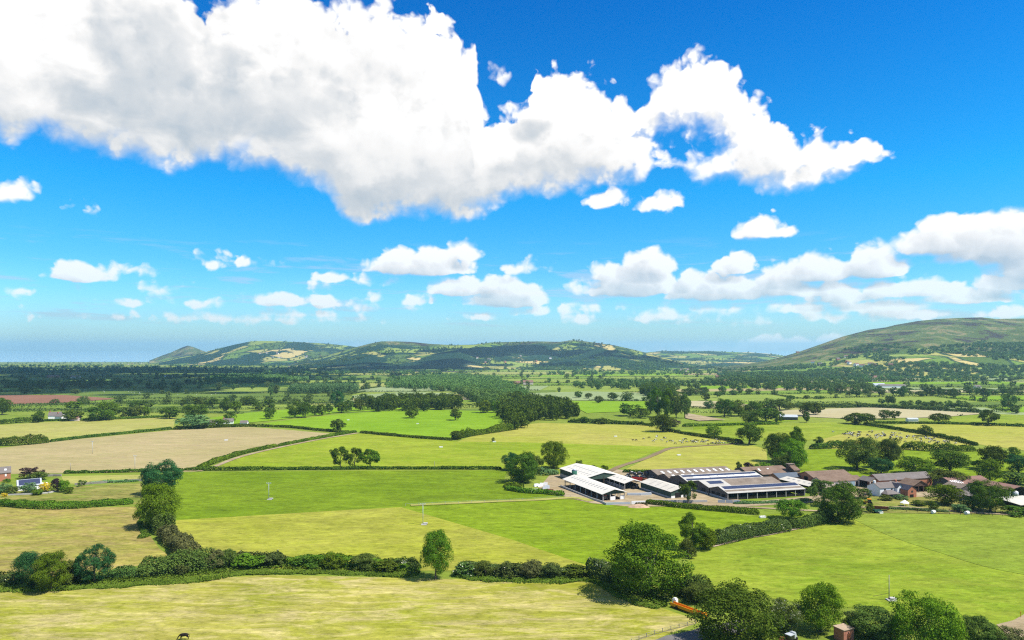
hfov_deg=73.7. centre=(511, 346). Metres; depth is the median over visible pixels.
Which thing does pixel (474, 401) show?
field
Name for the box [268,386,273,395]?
tree
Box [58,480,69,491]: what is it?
tree
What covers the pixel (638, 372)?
field
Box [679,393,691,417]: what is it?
tree
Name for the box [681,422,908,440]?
field
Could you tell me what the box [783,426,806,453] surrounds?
tree
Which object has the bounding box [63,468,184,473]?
hedge
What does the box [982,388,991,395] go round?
tree
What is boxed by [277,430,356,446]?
hedge
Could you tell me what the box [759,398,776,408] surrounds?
tree
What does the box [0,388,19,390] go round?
field
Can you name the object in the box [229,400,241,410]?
tree
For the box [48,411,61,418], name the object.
house
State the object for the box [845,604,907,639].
bush
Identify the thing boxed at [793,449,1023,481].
field
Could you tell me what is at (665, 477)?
barn
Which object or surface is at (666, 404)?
tree
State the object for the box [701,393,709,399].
tree
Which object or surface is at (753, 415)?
tree
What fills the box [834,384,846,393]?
tree
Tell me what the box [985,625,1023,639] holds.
bush
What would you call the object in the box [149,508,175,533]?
hedge
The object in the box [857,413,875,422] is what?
tree
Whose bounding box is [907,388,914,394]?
tree
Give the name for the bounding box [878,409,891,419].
tree
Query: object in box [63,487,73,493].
bush
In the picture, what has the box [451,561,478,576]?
bush
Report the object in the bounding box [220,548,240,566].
bush
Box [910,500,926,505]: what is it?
bush
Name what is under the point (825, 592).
tree
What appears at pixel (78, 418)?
house
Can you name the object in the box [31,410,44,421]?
tree
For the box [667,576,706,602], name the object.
hedge
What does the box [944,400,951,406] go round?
tree
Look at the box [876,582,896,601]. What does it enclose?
utility pole
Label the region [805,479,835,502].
tree
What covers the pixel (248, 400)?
tree
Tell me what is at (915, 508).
weeds
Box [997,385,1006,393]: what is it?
tree
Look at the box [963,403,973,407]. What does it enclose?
tree
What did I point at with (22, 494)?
garden wall
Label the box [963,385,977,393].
tree
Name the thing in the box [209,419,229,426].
tree
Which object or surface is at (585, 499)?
track
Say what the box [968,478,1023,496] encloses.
open shed
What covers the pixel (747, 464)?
tree
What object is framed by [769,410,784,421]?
tree
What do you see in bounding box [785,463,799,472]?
grain tower
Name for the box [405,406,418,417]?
tree
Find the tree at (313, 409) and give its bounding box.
[310,405,320,414]
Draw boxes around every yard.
[539,469,821,505]
[820,487,942,500]
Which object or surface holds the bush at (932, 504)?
on the field at (876, 500)
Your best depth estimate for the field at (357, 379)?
2198.18 m
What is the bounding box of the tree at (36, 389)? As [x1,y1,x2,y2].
[29,387,41,393]
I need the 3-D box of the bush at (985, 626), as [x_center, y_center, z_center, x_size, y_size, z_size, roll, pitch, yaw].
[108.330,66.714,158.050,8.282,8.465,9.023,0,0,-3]
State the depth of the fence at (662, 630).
169.27 m
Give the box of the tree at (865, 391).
[862,389,869,393]
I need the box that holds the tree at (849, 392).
[844,389,854,395]
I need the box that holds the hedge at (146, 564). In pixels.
[135,547,231,576]
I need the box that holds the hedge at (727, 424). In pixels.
[682,421,778,426]
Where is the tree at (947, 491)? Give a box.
[922,483,967,504]
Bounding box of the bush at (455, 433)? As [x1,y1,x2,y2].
[449,431,463,439]
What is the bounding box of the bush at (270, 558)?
[260,552,288,565]
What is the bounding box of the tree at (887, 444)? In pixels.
[874,437,903,464]
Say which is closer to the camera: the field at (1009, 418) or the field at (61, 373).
the field at (1009, 418)
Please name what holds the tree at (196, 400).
on the field at (181, 407)
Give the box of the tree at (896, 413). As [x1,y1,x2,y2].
[890,410,901,417]
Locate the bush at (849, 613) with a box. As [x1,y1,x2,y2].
[841,610,858,627]
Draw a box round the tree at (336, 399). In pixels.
[329,391,344,406]
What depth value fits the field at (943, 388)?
1540.90 m
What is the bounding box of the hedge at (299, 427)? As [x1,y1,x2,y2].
[256,424,348,431]
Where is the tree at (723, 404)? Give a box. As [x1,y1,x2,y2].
[712,398,736,416]
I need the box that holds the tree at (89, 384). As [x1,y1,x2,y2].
[83,382,92,387]
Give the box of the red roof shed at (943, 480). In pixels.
[933,475,985,485]
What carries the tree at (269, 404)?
on the ground at (806, 632)
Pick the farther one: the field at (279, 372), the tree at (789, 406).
the field at (279, 372)
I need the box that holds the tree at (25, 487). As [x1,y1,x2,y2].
[19,482,36,492]
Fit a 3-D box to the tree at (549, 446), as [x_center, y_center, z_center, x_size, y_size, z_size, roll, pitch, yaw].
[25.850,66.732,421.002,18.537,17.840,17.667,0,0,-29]
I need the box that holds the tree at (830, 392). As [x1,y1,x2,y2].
[827,387,833,394]
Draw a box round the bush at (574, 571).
[562,563,587,579]
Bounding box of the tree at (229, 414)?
[223,411,236,419]
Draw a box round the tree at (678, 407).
[670,393,683,417]
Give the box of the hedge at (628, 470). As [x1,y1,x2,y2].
[622,469,648,472]
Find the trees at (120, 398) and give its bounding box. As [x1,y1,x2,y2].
[0,366,1023,404]
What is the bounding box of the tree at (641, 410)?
[630,407,649,417]
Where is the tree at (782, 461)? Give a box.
[771,454,790,467]
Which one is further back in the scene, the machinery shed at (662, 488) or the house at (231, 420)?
the house at (231, 420)
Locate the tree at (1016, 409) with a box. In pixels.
[1008,405,1021,412]
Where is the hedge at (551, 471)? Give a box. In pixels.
[535,467,558,475]
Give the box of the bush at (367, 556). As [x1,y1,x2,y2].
[350,552,380,570]
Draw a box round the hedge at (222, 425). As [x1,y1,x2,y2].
[173,423,255,429]
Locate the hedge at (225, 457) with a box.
[196,444,277,469]
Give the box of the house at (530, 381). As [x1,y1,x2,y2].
[523,380,532,384]
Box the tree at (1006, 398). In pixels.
[1000,393,1017,408]
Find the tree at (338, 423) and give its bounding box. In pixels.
[330,419,346,431]
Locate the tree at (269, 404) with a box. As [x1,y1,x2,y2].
[262,400,274,407]
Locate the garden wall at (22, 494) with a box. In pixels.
[8,493,32,494]
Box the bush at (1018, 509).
[998,505,1023,517]
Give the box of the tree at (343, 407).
[335,401,348,412]
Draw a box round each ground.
[0,362,1023,639]
[685,413,724,420]
[996,615,1023,636]
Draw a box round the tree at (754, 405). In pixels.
[745,401,761,411]
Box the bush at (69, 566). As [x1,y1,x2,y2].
[53,559,84,585]
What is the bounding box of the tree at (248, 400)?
[242,397,258,404]
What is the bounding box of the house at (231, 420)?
[223,417,233,423]
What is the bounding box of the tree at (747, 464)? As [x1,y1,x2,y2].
[743,462,753,466]
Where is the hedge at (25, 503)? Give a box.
[0,498,133,509]
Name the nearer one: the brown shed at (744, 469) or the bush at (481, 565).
the bush at (481, 565)
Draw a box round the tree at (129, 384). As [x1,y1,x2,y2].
[123,382,131,387]
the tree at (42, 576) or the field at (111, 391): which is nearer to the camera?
the tree at (42, 576)
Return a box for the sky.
[0,0,1023,350]
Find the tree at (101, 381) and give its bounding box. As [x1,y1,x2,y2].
[94,379,104,386]
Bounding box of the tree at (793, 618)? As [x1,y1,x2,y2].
[764,597,803,633]
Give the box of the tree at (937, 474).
[925,468,971,481]
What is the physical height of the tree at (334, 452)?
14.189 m
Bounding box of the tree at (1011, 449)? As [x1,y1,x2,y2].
[1007,447,1021,455]
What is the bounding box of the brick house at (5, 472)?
[0,466,10,480]
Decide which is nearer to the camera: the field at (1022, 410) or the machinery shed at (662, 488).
the machinery shed at (662, 488)
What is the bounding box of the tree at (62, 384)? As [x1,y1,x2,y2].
[59,382,68,387]
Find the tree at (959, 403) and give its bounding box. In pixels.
[956,399,967,407]
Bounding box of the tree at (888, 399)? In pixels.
[885,395,891,404]
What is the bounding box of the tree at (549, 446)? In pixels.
[540,440,569,468]
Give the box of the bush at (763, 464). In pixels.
[753,462,771,465]
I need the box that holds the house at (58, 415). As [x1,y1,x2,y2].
[54,412,63,418]
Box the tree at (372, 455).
[358,449,379,465]
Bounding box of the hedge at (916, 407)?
[790,401,981,412]
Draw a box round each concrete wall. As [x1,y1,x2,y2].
[590,497,605,504]
[606,502,629,504]
[627,492,651,494]
[652,499,706,501]
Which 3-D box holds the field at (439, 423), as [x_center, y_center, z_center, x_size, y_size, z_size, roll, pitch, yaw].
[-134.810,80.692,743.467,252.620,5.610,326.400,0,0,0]
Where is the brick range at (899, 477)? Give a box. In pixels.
[867,471,931,485]
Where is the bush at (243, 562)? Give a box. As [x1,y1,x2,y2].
[232,553,265,567]
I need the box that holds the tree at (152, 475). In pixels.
[138,458,183,489]
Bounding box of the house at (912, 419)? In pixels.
[905,418,917,421]
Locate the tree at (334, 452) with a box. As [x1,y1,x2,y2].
[329,446,347,466]
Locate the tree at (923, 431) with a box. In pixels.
[917,425,933,435]
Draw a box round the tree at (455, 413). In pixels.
[450,408,462,419]
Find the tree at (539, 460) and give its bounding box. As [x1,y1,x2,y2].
[530,455,543,472]
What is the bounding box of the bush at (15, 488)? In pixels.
[2,486,19,493]
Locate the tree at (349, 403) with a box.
[345,399,353,410]
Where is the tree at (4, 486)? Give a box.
[0,483,12,492]
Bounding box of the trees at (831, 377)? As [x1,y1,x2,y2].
[0,361,1001,382]
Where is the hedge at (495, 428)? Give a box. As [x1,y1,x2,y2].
[451,423,515,438]
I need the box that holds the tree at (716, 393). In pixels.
[713,391,721,396]
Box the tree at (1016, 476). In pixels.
[999,472,1023,484]
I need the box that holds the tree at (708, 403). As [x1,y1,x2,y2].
[703,400,713,408]
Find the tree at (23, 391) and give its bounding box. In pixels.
[20,388,29,393]
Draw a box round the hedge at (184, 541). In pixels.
[156,524,202,557]
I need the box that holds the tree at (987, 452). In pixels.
[975,445,1008,468]
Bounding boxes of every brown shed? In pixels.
[734,465,784,471]
[752,468,787,476]
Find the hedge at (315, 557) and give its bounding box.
[230,553,421,571]
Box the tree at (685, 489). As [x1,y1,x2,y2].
[678,480,696,502]
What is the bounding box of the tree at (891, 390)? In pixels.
[888,387,896,394]
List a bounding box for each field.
[0,372,127,374]
[0,375,88,376]
[0,376,86,378]
[0,378,73,380]
[0,387,229,393]
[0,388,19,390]
[0,394,47,394]
[0,395,112,403]
[0,405,218,410]
[0,418,175,443]
[0,427,328,473]
[0,483,142,504]
[0,506,169,576]
[0,575,698,639]
[1,409,65,411]
[10,404,192,407]
[26,378,173,381]
[53,394,150,397]
[57,383,199,388]
[61,475,141,483]
[62,375,202,376]
[72,372,165,374]
[80,410,261,413]
[81,376,172,378]
[83,380,203,383]
[85,399,126,401]
[105,381,253,383]
[114,396,350,401]
[123,392,347,398]
[124,401,324,403]
[131,378,205,380]
[141,373,241,374]
[164,383,331,387]
[166,507,585,569]
[173,470,564,519]
[179,371,232,372]
[196,387,364,393]
[207,403,400,423]
[210,404,481,409]
[215,433,668,469]
[235,370,333,371]
[244,371,359,372]
[264,410,503,437]
[265,380,389,382]
[292,375,386,376]
[309,377,395,378]
[311,378,389,380]
[317,369,443,371]
[335,373,411,375]
[342,408,497,412]
[345,391,456,395]
[352,392,457,400]
[358,386,547,391]
[359,383,386,386]
[361,370,487,372]
[403,499,809,567]
[418,374,538,376]
[447,369,518,370]
[458,423,727,446]
[463,400,584,401]
[466,372,578,374]
[470,370,572,371]
[502,377,597,378]
[502,379,586,380]
[519,383,706,385]
[527,390,555,392]
[531,391,660,400]
[533,381,585,382]
[540,373,683,376]
[544,386,693,389]
[560,390,638,391]
[572,375,677,376]
[572,401,646,412]
[576,371,695,374]
[589,399,853,402]
[602,377,712,378]
[627,444,767,470]
[653,409,723,413]
[675,395,786,398]
[676,387,862,391]
[677,375,715,376]
[677,513,1023,625]
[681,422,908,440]
[685,373,715,374]
[685,390,838,395]
[686,406,857,409]
[691,401,745,407]
[693,420,796,429]
[700,385,847,388]
[778,407,978,417]
[779,393,948,398]
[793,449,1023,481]
[823,430,969,449]
[837,397,976,402]
[843,390,1023,392]
[846,496,1023,513]
[852,514,1023,573]
[866,382,1023,383]
[873,387,1023,390]
[883,402,1005,407]
[894,423,1023,449]
[904,380,1023,381]
[910,384,1018,387]
[928,414,1023,423]
[935,407,1001,411]
[943,392,1023,394]
[943,396,1023,401]
[962,412,1023,415]
[976,384,1023,385]
[993,407,1023,411]
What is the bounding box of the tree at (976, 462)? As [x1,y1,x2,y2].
[970,460,979,467]
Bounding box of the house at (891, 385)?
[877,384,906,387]
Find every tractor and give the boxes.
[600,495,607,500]
[863,498,872,503]
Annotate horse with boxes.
[177,633,189,638]
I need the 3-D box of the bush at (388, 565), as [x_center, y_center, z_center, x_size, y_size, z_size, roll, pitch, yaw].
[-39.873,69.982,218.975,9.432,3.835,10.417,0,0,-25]
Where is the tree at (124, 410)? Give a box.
[116,406,132,416]
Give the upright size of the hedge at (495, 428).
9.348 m
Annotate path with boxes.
[713,521,823,546]
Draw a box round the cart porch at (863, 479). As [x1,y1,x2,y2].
[858,475,876,485]
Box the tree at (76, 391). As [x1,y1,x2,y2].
[70,389,80,393]
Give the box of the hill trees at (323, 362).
[298,339,667,368]
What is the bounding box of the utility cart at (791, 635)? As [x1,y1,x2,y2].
[785,630,797,639]
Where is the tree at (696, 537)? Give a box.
[678,512,709,548]
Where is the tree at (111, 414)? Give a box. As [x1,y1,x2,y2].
[104,409,116,419]
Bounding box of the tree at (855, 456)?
[835,437,880,469]
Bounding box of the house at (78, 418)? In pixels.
[70,416,80,420]
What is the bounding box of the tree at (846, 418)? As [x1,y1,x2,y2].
[841,413,865,423]
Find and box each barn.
[644,466,730,479]
[659,470,740,482]
[669,471,762,485]
[691,477,781,493]
[709,482,804,499]
[798,469,850,480]
[899,478,927,491]
[943,481,972,493]
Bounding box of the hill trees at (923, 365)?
[724,340,1023,377]
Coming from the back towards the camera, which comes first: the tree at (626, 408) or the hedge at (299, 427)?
the tree at (626, 408)
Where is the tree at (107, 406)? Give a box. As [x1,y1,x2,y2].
[95,401,119,414]
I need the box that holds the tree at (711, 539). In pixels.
[698,527,717,548]
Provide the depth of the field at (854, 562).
218.67 m
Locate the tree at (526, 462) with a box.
[504,450,539,481]
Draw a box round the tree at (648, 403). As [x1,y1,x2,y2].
[643,392,659,412]
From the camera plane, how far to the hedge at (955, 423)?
701.57 m
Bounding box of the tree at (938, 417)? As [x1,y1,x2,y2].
[928,413,951,421]
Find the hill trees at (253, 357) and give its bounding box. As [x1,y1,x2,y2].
[170,341,352,364]
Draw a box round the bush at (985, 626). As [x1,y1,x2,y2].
[961,614,1007,639]
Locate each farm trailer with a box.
[632,477,642,481]
[869,506,892,510]
[872,509,883,512]
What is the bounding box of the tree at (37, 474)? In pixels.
[28,471,48,478]
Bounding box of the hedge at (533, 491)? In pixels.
[504,485,564,495]
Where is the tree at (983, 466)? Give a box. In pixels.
[974,459,1004,480]
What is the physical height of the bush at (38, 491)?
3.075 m
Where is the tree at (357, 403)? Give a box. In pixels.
[353,398,367,409]
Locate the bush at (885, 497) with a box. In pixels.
[879,494,892,499]
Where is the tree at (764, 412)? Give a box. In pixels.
[758,407,778,420]
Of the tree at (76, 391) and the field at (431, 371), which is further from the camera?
the field at (431, 371)
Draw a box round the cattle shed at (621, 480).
[604,474,640,489]
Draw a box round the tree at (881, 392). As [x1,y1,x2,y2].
[877,389,885,394]
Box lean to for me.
[779,476,823,492]
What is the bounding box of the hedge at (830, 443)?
[809,440,849,448]
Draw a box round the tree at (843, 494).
[812,480,865,521]
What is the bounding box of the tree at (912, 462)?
[894,456,935,472]
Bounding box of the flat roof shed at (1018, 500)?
[996,495,1023,506]
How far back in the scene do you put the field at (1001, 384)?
1777.06 m
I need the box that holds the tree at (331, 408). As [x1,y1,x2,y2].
[325,404,333,411]
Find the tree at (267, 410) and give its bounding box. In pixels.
[263,407,276,418]
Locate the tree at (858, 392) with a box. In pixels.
[850,387,862,395]
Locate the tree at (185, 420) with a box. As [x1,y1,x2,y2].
[173,414,209,428]
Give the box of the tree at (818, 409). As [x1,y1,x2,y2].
[811,403,824,414]
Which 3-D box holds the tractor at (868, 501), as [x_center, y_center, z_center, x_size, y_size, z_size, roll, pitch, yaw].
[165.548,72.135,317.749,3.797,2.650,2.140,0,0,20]
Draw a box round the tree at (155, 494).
[132,482,182,527]
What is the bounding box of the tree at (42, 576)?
[29,550,71,591]
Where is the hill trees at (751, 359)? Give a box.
[652,350,784,365]
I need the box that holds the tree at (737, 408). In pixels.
[728,399,749,415]
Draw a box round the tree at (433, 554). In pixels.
[419,529,453,579]
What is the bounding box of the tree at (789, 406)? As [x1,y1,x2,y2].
[782,403,794,409]
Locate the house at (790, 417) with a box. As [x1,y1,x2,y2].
[779,414,797,419]
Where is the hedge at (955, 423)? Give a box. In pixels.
[874,421,1023,426]
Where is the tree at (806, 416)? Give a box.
[802,412,809,421]
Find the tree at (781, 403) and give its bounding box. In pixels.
[769,398,790,409]
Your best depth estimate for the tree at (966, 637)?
156.35 m
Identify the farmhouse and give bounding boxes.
[866,479,901,497]
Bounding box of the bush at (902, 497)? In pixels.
[893,494,908,499]
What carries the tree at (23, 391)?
on the field at (22, 394)
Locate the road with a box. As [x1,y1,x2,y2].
[656,620,741,639]
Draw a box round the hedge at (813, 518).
[789,509,833,528]
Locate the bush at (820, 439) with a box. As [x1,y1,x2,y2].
[813,436,823,443]
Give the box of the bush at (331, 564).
[319,551,346,568]
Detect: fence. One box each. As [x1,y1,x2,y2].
[405,495,569,505]
[630,620,695,639]
[906,510,1013,516]
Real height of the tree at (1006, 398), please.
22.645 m
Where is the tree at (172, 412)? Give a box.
[158,406,181,418]
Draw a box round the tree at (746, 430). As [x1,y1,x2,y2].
[735,423,764,443]
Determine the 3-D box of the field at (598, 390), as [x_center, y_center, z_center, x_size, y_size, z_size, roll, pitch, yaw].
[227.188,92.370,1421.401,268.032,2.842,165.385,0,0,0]
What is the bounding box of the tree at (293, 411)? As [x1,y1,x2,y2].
[286,401,304,416]
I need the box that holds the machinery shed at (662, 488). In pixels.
[641,478,690,497]
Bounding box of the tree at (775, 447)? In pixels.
[762,432,786,457]
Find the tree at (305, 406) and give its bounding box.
[299,402,311,417]
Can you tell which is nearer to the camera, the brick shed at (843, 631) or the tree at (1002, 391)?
the brick shed at (843, 631)
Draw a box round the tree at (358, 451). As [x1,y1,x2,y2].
[345,447,364,465]
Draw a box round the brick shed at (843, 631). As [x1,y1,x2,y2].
[833,623,854,639]
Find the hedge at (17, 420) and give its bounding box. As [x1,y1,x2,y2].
[0,417,43,423]
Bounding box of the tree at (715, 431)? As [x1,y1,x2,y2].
[705,426,721,435]
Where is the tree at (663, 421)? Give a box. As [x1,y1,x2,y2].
[647,413,677,431]
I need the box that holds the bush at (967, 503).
[957,495,985,509]
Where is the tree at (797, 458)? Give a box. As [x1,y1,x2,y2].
[772,438,808,467]
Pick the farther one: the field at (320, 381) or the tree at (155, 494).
the field at (320, 381)
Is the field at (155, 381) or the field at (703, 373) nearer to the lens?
the field at (155, 381)
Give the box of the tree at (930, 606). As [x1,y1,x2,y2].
[888,589,967,639]
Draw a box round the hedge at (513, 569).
[457,560,585,577]
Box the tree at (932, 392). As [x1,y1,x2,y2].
[924,386,936,394]
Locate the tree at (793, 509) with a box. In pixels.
[773,499,808,517]
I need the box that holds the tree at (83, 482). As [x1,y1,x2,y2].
[77,480,86,485]
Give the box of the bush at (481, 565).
[473,560,495,576]
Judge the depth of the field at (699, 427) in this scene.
722.74 m
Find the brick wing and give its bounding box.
[899,483,916,497]
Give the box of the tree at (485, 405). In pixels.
[475,400,490,412]
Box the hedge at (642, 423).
[568,418,653,425]
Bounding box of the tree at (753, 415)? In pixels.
[738,410,760,422]
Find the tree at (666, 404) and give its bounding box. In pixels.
[660,387,674,414]
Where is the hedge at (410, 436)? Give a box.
[360,430,452,440]
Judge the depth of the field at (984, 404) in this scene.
1006.80 m
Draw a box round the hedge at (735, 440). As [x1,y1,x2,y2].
[666,428,743,442]
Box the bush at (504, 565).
[493,561,521,577]
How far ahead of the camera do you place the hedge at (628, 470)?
405.75 m
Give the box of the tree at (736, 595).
[685,577,790,639]
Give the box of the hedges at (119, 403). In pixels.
[0,369,1023,415]
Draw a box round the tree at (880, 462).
[868,457,895,473]
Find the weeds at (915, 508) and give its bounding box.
[884,506,949,512]
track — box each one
[197,433,355,470]
[410,497,592,505]
[608,443,741,471]
[702,506,836,511]
[861,506,1021,514]
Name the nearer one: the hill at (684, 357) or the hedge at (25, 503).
the hedge at (25, 503)
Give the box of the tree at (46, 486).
[38,482,52,491]
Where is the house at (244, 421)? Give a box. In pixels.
[240,420,248,423]
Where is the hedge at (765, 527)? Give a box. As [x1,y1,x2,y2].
[714,517,791,544]
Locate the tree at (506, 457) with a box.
[500,452,517,468]
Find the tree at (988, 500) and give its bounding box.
[966,479,1018,511]
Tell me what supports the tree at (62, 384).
on the field at (139, 385)
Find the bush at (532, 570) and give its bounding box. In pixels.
[519,559,541,577]
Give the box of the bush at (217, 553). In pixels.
[201,549,224,568]
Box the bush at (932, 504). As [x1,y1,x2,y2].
[927,501,938,509]
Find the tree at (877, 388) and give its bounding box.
[872,385,883,394]
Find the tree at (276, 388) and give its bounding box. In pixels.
[273,384,279,393]
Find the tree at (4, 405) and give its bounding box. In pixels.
[0,398,12,414]
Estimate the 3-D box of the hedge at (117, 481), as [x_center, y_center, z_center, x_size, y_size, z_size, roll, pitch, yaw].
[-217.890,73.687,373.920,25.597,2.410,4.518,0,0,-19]
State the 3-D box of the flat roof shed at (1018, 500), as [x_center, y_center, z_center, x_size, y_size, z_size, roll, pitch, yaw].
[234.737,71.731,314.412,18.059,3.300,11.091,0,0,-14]
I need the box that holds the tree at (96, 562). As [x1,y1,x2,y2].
[72,543,116,582]
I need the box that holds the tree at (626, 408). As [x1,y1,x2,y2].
[619,403,642,415]
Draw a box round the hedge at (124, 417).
[43,415,175,420]
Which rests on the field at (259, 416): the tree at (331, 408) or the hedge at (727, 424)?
the tree at (331, 408)
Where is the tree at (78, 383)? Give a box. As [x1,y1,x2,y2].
[75,380,82,387]
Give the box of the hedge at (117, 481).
[91,479,138,483]
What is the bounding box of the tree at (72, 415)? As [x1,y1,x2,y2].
[61,409,84,420]
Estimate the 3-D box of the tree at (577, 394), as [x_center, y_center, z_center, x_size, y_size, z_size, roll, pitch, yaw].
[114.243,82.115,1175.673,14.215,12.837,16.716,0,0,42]
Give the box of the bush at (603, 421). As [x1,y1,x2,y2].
[595,418,606,423]
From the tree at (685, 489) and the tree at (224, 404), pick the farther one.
the tree at (224, 404)
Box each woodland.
[205,372,309,382]
[287,381,359,393]
[366,392,463,411]
[384,372,528,394]
[456,385,512,410]
[494,391,579,429]
[573,377,691,389]
[638,381,675,395]
[700,375,873,390]
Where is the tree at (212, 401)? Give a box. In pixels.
[202,398,219,406]
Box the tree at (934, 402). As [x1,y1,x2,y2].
[929,400,938,405]
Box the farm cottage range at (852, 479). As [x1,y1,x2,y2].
[811,475,859,487]
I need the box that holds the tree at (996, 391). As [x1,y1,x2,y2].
[989,389,999,394]
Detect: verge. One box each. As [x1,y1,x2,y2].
[0,562,420,592]
[452,570,667,608]
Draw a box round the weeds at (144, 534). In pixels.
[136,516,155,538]
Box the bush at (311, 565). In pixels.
[288,554,320,569]
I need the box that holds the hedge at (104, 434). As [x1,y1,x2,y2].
[49,427,171,441]
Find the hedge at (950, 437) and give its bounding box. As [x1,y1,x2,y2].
[863,422,978,445]
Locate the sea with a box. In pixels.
[0,351,795,361]
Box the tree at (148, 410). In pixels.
[141,406,150,415]
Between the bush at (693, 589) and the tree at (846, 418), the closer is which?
the bush at (693, 589)
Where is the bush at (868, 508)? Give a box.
[866,503,873,511]
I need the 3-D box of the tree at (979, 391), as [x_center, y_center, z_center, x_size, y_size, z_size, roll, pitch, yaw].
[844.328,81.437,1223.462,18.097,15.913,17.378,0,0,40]
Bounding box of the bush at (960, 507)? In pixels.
[951,504,971,512]
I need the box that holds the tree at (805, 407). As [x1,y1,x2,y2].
[798,402,814,413]
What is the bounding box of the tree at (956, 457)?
[927,449,972,471]
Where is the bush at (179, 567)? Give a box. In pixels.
[171,551,205,573]
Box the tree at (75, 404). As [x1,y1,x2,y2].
[65,401,83,409]
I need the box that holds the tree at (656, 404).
[651,387,666,413]
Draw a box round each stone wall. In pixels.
[47,474,61,476]
[75,479,140,484]
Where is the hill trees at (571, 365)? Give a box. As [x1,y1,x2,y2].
[522,351,709,369]
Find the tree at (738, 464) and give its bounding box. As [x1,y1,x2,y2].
[735,461,741,467]
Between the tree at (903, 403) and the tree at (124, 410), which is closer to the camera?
the tree at (124, 410)
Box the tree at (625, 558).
[603,519,695,597]
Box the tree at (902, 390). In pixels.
[898,386,908,396]
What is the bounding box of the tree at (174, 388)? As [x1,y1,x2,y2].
[170,386,180,391]
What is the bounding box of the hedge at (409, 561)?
[392,556,420,571]
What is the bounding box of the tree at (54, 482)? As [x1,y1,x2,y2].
[50,478,61,491]
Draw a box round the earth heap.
[629,504,648,507]
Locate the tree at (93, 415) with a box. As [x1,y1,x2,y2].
[82,407,107,420]
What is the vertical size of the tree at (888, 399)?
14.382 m
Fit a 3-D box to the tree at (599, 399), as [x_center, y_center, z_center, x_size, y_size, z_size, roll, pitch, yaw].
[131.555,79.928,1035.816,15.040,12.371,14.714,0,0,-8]
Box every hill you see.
[149,346,204,363]
[160,341,354,364]
[288,340,666,368]
[392,350,491,368]
[526,347,714,369]
[646,351,782,365]
[717,317,1023,377]
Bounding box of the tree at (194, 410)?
[180,404,208,419]
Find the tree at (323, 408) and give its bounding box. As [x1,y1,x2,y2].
[316,404,326,415]
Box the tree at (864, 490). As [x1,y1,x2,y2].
[856,488,872,498]
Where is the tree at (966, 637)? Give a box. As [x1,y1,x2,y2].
[942,616,969,639]
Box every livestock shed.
[559,463,619,482]
[560,475,625,499]
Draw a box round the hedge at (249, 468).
[184,465,501,470]
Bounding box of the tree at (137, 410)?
[127,405,144,416]
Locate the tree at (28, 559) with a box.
[10,550,49,586]
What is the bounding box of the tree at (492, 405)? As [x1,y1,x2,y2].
[490,401,499,411]
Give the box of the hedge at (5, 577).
[0,570,23,583]
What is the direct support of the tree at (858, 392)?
on the field at (829, 395)
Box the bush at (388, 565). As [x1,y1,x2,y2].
[373,557,398,571]
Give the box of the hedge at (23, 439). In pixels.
[0,434,48,445]
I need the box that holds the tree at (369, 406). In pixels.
[365,402,373,408]
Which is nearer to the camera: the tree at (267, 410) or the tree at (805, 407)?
the tree at (267, 410)
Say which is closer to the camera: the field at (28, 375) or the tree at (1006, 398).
the tree at (1006, 398)
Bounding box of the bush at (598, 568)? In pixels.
[585,557,619,582]
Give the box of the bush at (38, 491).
[30,489,42,494]
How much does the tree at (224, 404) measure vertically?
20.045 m
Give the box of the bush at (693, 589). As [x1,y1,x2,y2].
[682,581,713,601]
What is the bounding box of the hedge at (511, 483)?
[503,481,523,489]
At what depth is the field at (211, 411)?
874.08 m
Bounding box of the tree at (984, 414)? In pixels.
[977,409,1000,425]
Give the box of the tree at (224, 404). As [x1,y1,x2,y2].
[219,397,231,411]
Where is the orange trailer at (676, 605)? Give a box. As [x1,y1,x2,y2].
[670,601,706,617]
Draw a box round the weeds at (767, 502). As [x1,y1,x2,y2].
[733,497,811,503]
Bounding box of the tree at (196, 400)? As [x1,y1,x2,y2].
[192,397,207,404]
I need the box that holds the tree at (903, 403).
[899,401,908,404]
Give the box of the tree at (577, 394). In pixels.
[574,391,581,397]
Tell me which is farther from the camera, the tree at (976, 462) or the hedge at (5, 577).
the tree at (976, 462)
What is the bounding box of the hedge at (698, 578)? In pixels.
[680,573,712,596]
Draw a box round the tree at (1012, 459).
[1001,453,1023,472]
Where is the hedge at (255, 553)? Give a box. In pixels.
[237,550,280,560]
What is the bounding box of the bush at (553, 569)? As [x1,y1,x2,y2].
[538,562,561,577]
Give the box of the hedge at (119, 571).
[104,565,140,577]
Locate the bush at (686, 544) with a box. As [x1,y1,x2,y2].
[678,538,696,558]
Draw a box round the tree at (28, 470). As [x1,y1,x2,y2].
[19,467,44,478]
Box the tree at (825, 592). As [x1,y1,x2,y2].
[793,581,847,631]
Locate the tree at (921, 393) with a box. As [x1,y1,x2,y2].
[915,390,926,395]
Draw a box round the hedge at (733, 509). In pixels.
[645,499,759,514]
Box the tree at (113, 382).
[109,380,118,388]
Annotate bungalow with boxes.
[16,478,46,490]
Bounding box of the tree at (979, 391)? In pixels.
[977,388,988,395]
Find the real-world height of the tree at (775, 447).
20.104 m
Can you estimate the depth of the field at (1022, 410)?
908.29 m
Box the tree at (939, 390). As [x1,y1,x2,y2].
[936,387,942,393]
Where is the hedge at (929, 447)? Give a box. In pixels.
[901,440,975,451]
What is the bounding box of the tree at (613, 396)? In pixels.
[607,392,618,399]
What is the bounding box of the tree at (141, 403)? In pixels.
[139,401,154,406]
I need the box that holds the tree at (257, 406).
[252,403,262,410]
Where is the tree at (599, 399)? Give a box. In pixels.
[594,396,602,402]
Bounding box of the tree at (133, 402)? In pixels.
[127,400,139,407]
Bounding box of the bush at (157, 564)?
[149,556,171,574]

